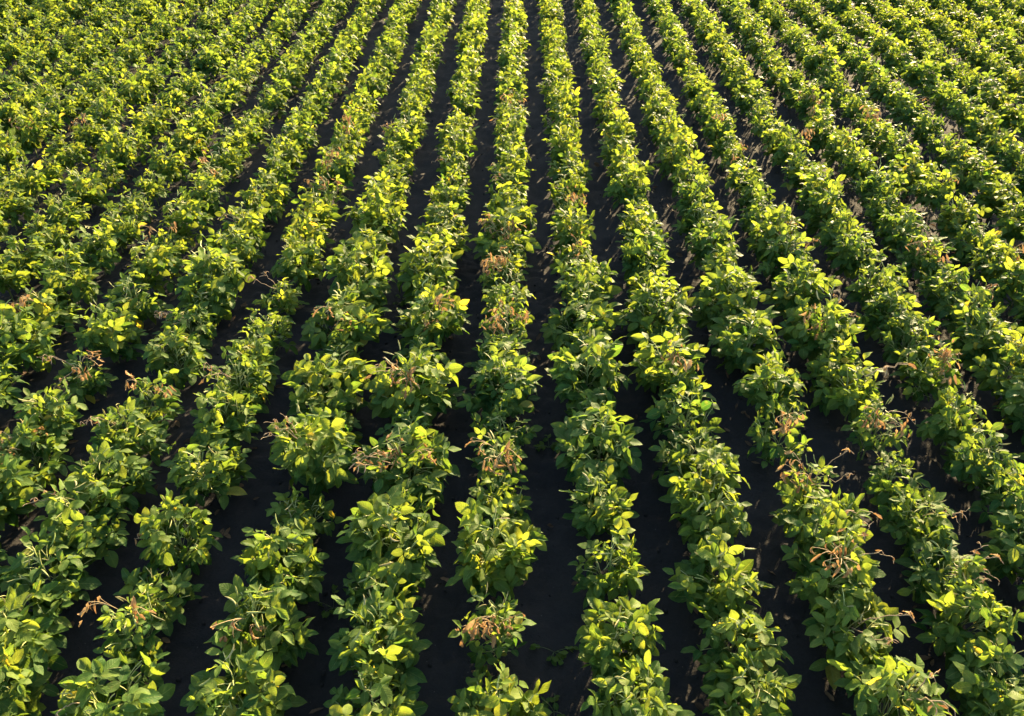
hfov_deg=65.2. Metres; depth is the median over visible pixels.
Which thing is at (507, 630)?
soybean plant
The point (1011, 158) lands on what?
soybean plant
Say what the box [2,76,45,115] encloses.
soybean plant
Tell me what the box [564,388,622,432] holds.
soybean plant
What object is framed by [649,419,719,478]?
soybean plant
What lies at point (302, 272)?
soybean plant
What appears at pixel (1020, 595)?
soybean plant
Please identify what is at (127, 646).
soybean plant
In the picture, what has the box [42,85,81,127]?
soybean plant
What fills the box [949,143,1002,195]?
soybean plant
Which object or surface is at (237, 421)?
soybean plant
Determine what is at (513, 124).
soybean plant
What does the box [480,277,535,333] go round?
soybean plant
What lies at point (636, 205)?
soybean plant
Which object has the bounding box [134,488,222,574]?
soybean plant
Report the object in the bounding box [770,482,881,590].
soybean plant
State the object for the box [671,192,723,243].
soybean plant
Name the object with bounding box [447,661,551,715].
soybean plant
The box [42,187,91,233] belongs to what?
soybean plant
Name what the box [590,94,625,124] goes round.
soybean plant
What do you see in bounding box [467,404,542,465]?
soybean plant
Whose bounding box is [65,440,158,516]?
soybean plant
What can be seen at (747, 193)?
soybean plant
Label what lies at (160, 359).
soybean plant
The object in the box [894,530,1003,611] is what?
soybean plant
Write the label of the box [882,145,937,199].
soybean plant
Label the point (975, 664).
soybean plant
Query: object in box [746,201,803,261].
soybean plant
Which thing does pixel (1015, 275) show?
soybean plant
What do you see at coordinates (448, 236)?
soybean plant
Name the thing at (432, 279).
soybean plant
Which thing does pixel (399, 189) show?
soybean plant
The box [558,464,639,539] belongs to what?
soybean plant
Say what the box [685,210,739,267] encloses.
soybean plant
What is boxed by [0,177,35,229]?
soybean plant
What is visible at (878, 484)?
soybean plant
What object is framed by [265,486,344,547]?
soybean plant
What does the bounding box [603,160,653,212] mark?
soybean plant
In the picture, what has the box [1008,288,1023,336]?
soybean plant
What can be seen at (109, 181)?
soybean plant
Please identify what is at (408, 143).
soybean plant
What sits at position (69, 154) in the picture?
soybean plant
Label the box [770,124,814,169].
soybean plant
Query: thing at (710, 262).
soybean plant
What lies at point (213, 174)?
soybean plant
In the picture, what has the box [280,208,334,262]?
soybean plant
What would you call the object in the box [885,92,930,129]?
soybean plant
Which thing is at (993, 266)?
soybean plant
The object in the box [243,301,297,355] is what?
soybean plant
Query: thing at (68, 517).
soybean plant
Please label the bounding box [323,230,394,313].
soybean plant
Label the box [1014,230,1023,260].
soybean plant
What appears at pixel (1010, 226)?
soybean plant
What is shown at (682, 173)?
soybean plant
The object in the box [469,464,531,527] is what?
soybean plant
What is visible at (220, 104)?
soybean plant
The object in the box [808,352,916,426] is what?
soybean plant
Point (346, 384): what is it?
soybean plant
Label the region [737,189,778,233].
soybean plant
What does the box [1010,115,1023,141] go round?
soybean plant
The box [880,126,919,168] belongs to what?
soybean plant
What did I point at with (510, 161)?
soybean plant
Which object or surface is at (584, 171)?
soybean plant
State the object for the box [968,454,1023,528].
soybean plant
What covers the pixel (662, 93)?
soybean plant
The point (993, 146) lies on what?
soybean plant
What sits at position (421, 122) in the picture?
soybean plant
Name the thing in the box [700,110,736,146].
soybean plant
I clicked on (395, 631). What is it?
soybean plant
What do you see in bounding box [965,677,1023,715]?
soybean plant
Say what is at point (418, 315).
soybean plant
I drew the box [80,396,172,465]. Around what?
soybean plant
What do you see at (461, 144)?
soybean plant
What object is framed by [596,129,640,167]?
soybean plant
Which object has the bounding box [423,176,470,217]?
soybean plant
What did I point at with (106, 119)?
soybean plant
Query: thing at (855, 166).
soybean plant
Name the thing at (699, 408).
soybean plant
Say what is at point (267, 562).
soybean plant
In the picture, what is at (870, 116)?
soybean plant
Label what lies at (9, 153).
soybean plant
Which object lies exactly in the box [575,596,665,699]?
soybean plant
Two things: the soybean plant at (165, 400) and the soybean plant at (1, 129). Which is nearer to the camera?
the soybean plant at (165, 400)
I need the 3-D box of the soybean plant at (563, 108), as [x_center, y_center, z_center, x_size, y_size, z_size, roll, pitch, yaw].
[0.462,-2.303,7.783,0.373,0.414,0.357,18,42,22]
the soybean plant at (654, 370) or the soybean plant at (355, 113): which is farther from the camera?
the soybean plant at (355, 113)
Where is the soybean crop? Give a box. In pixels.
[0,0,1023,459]
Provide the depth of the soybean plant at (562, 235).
5.99 m
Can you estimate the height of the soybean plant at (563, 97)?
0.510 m
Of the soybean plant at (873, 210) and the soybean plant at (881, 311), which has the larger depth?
the soybean plant at (873, 210)
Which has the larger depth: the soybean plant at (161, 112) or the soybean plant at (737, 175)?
the soybean plant at (161, 112)
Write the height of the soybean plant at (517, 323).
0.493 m
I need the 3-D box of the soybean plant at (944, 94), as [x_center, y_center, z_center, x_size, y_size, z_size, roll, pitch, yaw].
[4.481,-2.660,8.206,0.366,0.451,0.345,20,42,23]
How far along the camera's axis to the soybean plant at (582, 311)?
5.06 m
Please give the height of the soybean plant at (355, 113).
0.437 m
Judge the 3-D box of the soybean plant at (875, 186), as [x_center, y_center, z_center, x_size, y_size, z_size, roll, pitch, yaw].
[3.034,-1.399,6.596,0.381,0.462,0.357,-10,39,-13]
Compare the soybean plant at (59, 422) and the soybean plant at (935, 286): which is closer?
the soybean plant at (59, 422)
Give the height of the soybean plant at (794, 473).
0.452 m
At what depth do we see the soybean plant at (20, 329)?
4.87 m
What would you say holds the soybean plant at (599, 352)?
on the ground
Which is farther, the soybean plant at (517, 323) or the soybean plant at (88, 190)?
the soybean plant at (88, 190)
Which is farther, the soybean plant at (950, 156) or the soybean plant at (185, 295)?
the soybean plant at (950, 156)
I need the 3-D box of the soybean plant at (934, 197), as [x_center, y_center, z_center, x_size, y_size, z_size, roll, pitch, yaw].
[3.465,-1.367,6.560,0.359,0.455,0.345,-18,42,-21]
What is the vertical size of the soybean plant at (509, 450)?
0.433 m
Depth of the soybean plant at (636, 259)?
5.67 m
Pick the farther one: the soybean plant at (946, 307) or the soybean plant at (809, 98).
the soybean plant at (809, 98)
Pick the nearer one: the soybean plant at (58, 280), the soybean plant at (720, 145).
the soybean plant at (58, 280)
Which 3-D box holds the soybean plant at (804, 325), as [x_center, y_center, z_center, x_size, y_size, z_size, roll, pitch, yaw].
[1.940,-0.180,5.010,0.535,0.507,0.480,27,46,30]
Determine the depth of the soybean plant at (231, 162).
6.99 m
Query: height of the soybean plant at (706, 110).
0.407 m
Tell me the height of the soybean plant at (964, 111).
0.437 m
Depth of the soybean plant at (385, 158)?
7.03 m
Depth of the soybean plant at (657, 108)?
7.89 m
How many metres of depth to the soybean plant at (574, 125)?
7.41 m
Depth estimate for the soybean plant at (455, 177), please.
6.75 m
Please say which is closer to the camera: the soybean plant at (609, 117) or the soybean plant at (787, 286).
the soybean plant at (787, 286)
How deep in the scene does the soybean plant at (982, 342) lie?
4.98 m
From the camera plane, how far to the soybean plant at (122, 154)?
7.11 m
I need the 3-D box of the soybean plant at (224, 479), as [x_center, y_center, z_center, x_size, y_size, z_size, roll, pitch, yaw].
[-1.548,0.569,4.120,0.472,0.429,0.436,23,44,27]
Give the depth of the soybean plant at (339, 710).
2.89 m
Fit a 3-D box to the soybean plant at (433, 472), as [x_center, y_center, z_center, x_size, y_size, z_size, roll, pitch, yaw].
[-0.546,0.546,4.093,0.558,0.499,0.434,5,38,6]
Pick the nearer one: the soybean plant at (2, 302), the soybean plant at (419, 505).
the soybean plant at (419, 505)
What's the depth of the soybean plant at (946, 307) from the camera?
5.20 m
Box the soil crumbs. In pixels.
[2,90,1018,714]
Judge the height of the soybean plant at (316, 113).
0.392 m
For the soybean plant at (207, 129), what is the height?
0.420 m
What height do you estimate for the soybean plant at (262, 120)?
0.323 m
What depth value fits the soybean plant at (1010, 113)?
7.90 m
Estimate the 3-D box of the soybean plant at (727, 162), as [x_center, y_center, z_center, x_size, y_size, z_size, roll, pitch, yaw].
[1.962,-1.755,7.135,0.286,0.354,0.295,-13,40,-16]
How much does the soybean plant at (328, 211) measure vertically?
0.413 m
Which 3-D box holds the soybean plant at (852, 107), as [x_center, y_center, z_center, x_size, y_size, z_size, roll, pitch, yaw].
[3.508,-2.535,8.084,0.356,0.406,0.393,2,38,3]
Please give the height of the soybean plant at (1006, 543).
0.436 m
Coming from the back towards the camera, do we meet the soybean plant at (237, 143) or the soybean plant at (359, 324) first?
the soybean plant at (237, 143)
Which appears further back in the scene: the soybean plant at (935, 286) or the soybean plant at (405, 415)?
the soybean plant at (935, 286)
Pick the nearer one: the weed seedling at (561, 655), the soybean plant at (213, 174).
the weed seedling at (561, 655)
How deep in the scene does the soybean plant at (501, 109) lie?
7.75 m
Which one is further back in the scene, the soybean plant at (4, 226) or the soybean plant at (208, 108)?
the soybean plant at (208, 108)
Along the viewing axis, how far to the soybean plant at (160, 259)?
5.60 m
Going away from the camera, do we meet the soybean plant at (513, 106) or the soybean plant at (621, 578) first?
the soybean plant at (621, 578)
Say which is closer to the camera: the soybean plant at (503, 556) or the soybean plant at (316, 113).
the soybean plant at (503, 556)
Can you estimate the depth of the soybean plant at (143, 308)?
5.34 m
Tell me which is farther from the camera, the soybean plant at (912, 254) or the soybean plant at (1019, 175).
the soybean plant at (1019, 175)
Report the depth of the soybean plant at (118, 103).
8.04 m
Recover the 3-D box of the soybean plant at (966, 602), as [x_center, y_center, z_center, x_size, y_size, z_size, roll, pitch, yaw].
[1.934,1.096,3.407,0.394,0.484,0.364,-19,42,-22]
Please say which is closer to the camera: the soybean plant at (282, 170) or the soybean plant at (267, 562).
the soybean plant at (267, 562)
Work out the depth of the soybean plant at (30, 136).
7.42 m
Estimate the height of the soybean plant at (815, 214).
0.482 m
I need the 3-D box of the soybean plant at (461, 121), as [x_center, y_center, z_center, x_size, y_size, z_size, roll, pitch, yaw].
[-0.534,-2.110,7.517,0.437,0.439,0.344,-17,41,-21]
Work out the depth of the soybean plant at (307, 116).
7.61 m
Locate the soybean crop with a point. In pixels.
(998, 28)
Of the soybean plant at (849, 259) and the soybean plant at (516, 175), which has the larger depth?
the soybean plant at (516, 175)
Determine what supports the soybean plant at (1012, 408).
on the ground
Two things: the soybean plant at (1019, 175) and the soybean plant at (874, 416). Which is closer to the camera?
the soybean plant at (874, 416)
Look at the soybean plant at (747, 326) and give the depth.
5.12 m
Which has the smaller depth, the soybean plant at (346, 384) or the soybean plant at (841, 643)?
the soybean plant at (841, 643)
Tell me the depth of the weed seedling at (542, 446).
4.59 m
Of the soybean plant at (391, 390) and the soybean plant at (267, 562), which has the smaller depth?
the soybean plant at (267, 562)
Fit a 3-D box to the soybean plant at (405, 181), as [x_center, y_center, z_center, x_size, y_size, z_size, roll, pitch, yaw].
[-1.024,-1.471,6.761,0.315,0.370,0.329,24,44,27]
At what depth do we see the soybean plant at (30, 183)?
6.66 m
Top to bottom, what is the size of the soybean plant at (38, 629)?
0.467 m
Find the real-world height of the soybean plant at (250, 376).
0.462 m
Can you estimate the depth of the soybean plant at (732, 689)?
3.10 m
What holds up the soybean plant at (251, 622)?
on the ground
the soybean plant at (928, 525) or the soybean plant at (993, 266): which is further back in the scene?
the soybean plant at (993, 266)
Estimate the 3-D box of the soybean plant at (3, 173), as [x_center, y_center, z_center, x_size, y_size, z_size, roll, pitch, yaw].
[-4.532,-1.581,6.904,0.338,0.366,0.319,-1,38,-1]
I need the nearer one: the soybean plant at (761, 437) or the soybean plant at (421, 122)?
the soybean plant at (761, 437)
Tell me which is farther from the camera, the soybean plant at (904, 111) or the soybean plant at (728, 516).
the soybean plant at (904, 111)
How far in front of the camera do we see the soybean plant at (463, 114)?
7.83 m
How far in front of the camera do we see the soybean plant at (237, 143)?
7.32 m
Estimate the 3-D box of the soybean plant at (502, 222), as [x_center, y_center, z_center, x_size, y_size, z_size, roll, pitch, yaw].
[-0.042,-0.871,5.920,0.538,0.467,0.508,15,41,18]
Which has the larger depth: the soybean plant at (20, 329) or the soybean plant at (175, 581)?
the soybean plant at (20, 329)
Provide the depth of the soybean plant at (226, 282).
5.37 m
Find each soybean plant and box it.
[0,94,26,133]
[0,120,8,136]
[0,127,31,170]
[0,164,9,181]
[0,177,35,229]
[0,210,10,249]
[0,232,55,279]
[0,249,38,301]
[0,299,60,383]
[0,300,6,318]
[0,358,29,408]
[0,415,73,491]
[0,454,43,547]
[0,526,109,614]
[0,535,9,587]
[0,579,73,688]
[0,634,59,715]
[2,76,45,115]
[5,156,53,205]
[8,102,54,156]
[8,287,85,337]
[12,378,88,449]
[22,208,73,259]
[23,478,132,567]
[30,149,66,188]
[31,95,65,142]
[35,242,102,305]
[37,346,117,403]
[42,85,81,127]
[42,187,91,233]
[44,129,92,172]
[51,651,175,715]
[53,166,114,212]
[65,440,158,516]
[68,113,107,153]
[69,226,121,274]
[69,299,147,362]
[77,583,173,672]
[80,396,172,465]
[83,93,122,135]
[87,154,127,192]
[91,200,146,252]
[93,80,132,124]
[95,123,137,179]
[102,267,173,329]
[110,186,156,227]
[113,560,203,635]
[122,126,152,164]
[123,370,185,430]
[124,234,185,294]
[127,105,172,145]
[133,168,172,205]
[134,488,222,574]
[139,221,191,264]
[141,323,211,389]
[145,138,191,186]
[146,96,184,130]
[153,301,216,357]
[156,189,213,246]
[159,120,208,166]
[160,429,255,509]
[175,240,255,323]
[176,281,230,329]
[178,170,224,217]
[180,109,214,146]
[180,631,306,715]
[182,89,223,135]
[190,381,262,456]
[194,149,231,201]
[199,84,237,122]
[199,350,272,417]
[203,223,263,271]
[205,573,318,670]
[206,136,245,182]
[209,127,252,161]
[214,201,270,250]
[221,327,280,391]
[229,113,269,149]
[231,513,328,603]
[235,178,284,228]
[243,106,274,131]
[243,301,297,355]
[248,271,308,324]
[249,168,294,214]
[253,148,301,187]
[261,401,359,504]
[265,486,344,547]
[266,133,306,176]
[270,229,330,291]
[277,116,318,155]
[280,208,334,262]
[281,350,376,420]
[283,105,320,149]
[286,186,340,234]
[290,91,328,127]
[297,172,353,207]
[300,282,394,361]
[303,404,362,447]
[313,145,355,191]
[314,333,363,375]
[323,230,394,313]
[323,284,387,321]
[323,655,427,715]
[326,586,431,689]
[327,125,363,163]
[329,702,397,715]
[332,108,367,149]
[336,484,449,608]
[338,552,422,649]
[340,101,372,132]
[340,220,394,274]
[341,93,379,122]
[341,179,407,242]
[349,416,461,504]
[360,172,410,221]
[363,341,466,423]
[372,140,415,177]
[373,161,413,195]
[375,405,442,467]
[377,113,420,160]
[385,478,438,529]
[391,278,470,349]
[392,335,449,376]
[393,106,428,144]
[394,234,463,303]
[397,91,427,123]
[398,81,433,116]
[407,217,471,262]
[411,272,460,323]
[417,201,464,240]
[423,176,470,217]
[431,151,469,185]
[434,111,479,150]
[434,165,473,194]
[436,124,475,163]
[445,497,547,598]
[447,105,477,129]
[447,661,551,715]
[448,582,535,676]
[451,81,482,117]
[455,345,542,423]
[464,332,537,389]
[465,427,527,506]
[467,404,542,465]
[469,206,540,268]
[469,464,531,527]
[476,247,524,302]
[479,297,528,349]
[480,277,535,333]
[481,181,537,235]
[481,236,532,284]
[485,141,534,185]
[485,163,528,205]
[489,95,530,133]
[489,113,527,151]
[494,128,530,168]
[496,88,526,117]
[540,101,579,133]
[540,282,627,352]
[542,124,584,167]
[544,329,632,412]
[546,232,599,279]
[547,144,592,182]
[547,203,595,252]
[548,112,579,145]
[548,163,588,209]
[549,77,581,122]
[551,185,590,228]
[551,401,642,487]
[554,255,621,305]
[557,322,611,380]
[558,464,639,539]
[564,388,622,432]
[568,517,650,608]
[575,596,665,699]
[580,650,694,715]
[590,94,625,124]
[596,102,629,132]
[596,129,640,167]
[599,110,636,148]
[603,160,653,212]
[606,140,654,179]
[615,203,672,253]
[616,193,658,222]
[618,220,673,285]
[619,275,699,349]
[623,329,715,404]
[624,265,677,306]
[633,317,685,367]
[639,380,725,448]
[640,86,679,113]
[640,91,677,131]
[648,106,683,146]
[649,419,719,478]
[652,128,703,181]
[655,112,697,161]
[658,439,749,513]
[662,526,774,617]
[668,150,714,197]
[669,477,751,571]
[670,172,713,223]
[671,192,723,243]
[681,602,793,689]
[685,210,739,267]
[686,87,722,116]
[688,263,770,334]
[696,96,730,127]
[698,243,760,292]
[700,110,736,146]
[700,644,801,715]
[707,305,789,374]
[709,130,746,164]
[713,306,759,344]
[717,142,749,174]
[725,157,763,197]
[732,345,807,424]
[736,175,775,212]
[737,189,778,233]
[744,93,776,133]
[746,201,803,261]
[746,402,812,468]
[750,106,783,141]
[753,223,820,283]
[759,119,798,164]
[761,253,841,318]
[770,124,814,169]
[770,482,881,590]
[773,448,853,526]
[777,285,864,364]
[780,146,827,194]
[781,521,894,625]
[791,76,833,120]
[792,164,845,210]
[798,181,846,235]
[801,333,868,391]
[802,103,835,134]
[802,578,915,690]
[805,110,849,153]
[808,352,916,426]
[812,206,863,257]
[820,127,863,170]
[826,223,886,280]
[827,653,958,715]
[837,140,878,191]
[840,86,878,126]
[840,391,915,468]
[845,257,909,313]
[850,158,908,210]
[851,101,888,135]
[852,280,923,340]
[859,121,903,156]
[862,188,906,228]
[863,448,930,511]
[873,204,929,255]
[877,311,940,370]
[878,486,968,560]
[880,83,916,110]
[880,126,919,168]
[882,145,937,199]
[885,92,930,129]
[888,230,958,282]
[889,335,962,405]
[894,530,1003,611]
[906,162,959,215]
[909,109,945,145]
[911,568,1023,668]
[915,263,970,315]
[916,381,988,451]
[922,129,958,166]
[929,78,968,117]
[929,191,992,240]
[934,276,1006,343]
[936,138,983,167]
[941,305,1023,368]
[941,420,1023,490]
[945,214,1005,265]
[945,633,1023,715]
[946,90,991,132]
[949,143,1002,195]
[962,106,1004,147]
[962,238,1023,293]
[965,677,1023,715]
[966,330,1023,400]
[967,172,1021,218]
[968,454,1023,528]
[974,505,1023,583]
[977,127,1020,164]
[987,256,1023,314]
[990,191,1023,244]
[992,370,1023,444]
[993,93,1023,131]
[995,141,1023,174]
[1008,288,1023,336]
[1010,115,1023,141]
[1012,163,1023,195]
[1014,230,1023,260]
[1014,569,1023,608]
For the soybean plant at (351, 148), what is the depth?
7.21 m
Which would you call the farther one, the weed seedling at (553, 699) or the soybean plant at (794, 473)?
the soybean plant at (794, 473)
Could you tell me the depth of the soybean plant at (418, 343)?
4.85 m
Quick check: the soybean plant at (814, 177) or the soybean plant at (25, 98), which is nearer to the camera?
the soybean plant at (814, 177)
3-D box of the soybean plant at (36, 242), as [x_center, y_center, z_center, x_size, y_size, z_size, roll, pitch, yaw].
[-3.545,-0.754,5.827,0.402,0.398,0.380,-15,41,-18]
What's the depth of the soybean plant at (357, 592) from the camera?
3.49 m
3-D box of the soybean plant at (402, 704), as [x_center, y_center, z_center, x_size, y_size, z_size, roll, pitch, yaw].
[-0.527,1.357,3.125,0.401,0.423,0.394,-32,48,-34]
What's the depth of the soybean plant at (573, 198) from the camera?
6.27 m
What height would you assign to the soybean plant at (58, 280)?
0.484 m
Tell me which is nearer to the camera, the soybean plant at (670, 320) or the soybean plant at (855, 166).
the soybean plant at (670, 320)
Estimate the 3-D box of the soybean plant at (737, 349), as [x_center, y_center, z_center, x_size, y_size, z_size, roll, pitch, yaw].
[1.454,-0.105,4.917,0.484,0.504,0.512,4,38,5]
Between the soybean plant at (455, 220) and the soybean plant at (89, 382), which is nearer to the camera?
the soybean plant at (89, 382)
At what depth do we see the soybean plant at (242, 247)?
5.75 m
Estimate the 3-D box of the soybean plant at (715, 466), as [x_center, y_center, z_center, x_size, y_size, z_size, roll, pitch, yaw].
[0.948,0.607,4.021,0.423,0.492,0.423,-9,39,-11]
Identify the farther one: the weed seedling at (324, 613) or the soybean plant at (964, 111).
the soybean plant at (964, 111)
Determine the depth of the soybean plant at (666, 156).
6.98 m
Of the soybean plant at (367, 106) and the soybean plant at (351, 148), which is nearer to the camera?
the soybean plant at (351, 148)
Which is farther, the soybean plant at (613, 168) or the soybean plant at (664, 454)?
the soybean plant at (613, 168)
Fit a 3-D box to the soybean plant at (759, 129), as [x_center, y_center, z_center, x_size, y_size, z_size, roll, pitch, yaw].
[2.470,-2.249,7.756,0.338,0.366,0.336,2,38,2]
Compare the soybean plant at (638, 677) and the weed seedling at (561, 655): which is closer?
the soybean plant at (638, 677)
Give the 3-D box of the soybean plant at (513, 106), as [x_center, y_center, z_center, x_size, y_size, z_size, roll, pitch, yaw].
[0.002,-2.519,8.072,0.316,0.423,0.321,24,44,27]
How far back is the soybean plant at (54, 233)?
6.02 m
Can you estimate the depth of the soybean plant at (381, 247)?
5.75 m
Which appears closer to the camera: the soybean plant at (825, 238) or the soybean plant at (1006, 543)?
the soybean plant at (1006, 543)
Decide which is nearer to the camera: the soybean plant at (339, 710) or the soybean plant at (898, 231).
the soybean plant at (339, 710)
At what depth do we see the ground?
4.86 m
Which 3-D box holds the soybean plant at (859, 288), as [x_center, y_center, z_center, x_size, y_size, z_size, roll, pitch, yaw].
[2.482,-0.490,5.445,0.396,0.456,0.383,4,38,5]
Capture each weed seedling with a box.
[315,584,345,617]
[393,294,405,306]
[529,643,578,665]
[533,434,558,452]
[541,695,564,715]
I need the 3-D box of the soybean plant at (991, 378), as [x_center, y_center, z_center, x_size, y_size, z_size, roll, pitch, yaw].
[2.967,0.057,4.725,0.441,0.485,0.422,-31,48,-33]
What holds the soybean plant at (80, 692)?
on the ground
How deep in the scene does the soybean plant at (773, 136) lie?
7.38 m
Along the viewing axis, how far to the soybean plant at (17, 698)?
3.15 m
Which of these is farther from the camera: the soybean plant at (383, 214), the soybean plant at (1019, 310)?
the soybean plant at (383, 214)
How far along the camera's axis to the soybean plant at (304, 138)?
7.37 m
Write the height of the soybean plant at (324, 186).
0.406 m
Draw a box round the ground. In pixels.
[0,0,1023,715]
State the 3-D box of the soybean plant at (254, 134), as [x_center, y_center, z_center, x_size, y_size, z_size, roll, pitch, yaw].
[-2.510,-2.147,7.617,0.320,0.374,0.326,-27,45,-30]
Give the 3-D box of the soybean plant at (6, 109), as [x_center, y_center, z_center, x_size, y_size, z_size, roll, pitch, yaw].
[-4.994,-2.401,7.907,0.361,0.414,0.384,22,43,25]
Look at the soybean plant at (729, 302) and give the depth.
5.24 m
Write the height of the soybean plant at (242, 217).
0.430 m
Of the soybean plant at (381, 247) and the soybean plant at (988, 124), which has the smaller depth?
the soybean plant at (381, 247)
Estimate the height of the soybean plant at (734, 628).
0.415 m
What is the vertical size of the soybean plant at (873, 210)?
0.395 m
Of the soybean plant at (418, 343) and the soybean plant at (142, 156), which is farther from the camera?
the soybean plant at (142, 156)
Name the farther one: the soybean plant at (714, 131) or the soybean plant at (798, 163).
the soybean plant at (714, 131)
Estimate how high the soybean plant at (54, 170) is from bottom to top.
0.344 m
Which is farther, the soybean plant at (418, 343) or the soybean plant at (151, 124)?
the soybean plant at (151, 124)
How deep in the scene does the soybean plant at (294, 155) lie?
7.06 m
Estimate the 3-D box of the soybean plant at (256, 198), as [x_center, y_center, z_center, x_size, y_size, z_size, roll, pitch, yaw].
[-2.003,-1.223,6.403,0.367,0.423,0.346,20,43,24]
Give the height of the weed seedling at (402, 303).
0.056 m
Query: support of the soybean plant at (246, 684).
on the ground
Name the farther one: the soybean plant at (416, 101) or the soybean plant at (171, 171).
the soybean plant at (416, 101)
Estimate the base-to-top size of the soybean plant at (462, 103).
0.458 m
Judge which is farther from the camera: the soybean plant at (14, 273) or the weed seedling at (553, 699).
the soybean plant at (14, 273)
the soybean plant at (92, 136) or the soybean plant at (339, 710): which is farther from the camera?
the soybean plant at (92, 136)
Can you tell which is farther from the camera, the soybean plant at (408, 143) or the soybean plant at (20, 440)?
the soybean plant at (408, 143)
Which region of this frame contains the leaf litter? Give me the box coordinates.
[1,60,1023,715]
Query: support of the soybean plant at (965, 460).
on the ground
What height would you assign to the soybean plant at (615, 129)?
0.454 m
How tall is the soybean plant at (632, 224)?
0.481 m
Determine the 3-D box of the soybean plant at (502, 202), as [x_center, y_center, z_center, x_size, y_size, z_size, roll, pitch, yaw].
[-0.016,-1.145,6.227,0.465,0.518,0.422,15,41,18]
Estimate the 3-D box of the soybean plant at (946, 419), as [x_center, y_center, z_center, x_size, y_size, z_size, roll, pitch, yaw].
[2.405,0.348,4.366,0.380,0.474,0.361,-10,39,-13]
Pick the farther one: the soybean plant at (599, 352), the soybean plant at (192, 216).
the soybean plant at (192, 216)
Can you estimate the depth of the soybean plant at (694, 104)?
8.12 m
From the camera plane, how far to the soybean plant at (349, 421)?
4.43 m
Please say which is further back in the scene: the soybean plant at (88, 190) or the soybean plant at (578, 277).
the soybean plant at (88, 190)
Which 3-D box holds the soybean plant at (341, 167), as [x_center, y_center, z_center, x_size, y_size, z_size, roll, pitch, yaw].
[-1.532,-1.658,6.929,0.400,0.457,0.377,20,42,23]
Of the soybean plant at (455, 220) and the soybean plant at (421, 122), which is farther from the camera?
the soybean plant at (421, 122)
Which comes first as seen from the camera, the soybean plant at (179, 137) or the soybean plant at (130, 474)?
the soybean plant at (130, 474)
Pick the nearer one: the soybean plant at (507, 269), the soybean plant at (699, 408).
the soybean plant at (699, 408)
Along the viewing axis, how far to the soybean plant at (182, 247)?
5.91 m
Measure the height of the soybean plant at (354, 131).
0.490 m
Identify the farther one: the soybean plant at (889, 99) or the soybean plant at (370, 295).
the soybean plant at (889, 99)
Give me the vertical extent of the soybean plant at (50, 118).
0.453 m
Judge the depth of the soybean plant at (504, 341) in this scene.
4.81 m
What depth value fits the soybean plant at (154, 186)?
6.71 m
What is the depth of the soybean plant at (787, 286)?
5.32 m
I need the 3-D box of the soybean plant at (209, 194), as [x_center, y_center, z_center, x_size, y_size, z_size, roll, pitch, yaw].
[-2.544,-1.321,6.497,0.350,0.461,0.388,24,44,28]
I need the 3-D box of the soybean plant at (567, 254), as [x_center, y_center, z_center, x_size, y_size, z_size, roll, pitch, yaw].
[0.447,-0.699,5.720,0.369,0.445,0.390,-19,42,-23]
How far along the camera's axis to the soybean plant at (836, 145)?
7.20 m
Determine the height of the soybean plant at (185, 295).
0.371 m
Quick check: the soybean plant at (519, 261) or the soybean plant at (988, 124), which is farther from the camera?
the soybean plant at (988, 124)
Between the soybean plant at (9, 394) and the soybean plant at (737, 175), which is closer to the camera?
the soybean plant at (9, 394)
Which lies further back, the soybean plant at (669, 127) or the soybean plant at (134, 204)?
the soybean plant at (669, 127)
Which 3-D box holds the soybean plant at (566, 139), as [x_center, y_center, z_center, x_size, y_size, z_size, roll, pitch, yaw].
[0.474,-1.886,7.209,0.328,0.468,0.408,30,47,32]
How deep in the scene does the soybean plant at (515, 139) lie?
7.08 m
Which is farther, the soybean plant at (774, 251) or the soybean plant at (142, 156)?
the soybean plant at (142, 156)
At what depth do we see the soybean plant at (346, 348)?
4.87 m
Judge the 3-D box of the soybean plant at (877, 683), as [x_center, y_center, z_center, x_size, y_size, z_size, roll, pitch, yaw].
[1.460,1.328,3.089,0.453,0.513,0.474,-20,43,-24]
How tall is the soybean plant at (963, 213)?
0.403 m
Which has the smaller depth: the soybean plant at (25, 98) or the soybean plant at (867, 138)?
the soybean plant at (867, 138)
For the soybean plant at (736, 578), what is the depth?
3.50 m
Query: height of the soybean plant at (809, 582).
0.553 m
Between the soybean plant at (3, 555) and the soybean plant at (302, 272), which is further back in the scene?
the soybean plant at (302, 272)
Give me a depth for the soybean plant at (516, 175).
6.58 m
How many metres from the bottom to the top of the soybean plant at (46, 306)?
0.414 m
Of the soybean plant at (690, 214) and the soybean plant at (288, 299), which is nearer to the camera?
the soybean plant at (288, 299)
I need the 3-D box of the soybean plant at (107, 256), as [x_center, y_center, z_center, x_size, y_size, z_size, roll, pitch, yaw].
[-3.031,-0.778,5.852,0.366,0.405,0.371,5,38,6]
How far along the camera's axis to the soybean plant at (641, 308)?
5.12 m
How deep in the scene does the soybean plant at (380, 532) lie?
3.61 m
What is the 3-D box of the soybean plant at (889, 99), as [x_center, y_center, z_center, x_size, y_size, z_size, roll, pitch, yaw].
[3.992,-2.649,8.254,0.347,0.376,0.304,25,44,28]
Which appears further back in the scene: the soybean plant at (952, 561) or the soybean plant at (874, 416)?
the soybean plant at (874, 416)
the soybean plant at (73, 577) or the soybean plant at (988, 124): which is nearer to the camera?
the soybean plant at (73, 577)
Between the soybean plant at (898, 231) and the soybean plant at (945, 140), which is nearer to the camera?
the soybean plant at (898, 231)
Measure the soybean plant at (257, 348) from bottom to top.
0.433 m
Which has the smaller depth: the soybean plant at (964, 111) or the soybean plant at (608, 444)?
the soybean plant at (608, 444)
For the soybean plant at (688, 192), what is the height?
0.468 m
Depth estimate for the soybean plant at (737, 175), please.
6.74 m
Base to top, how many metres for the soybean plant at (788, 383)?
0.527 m

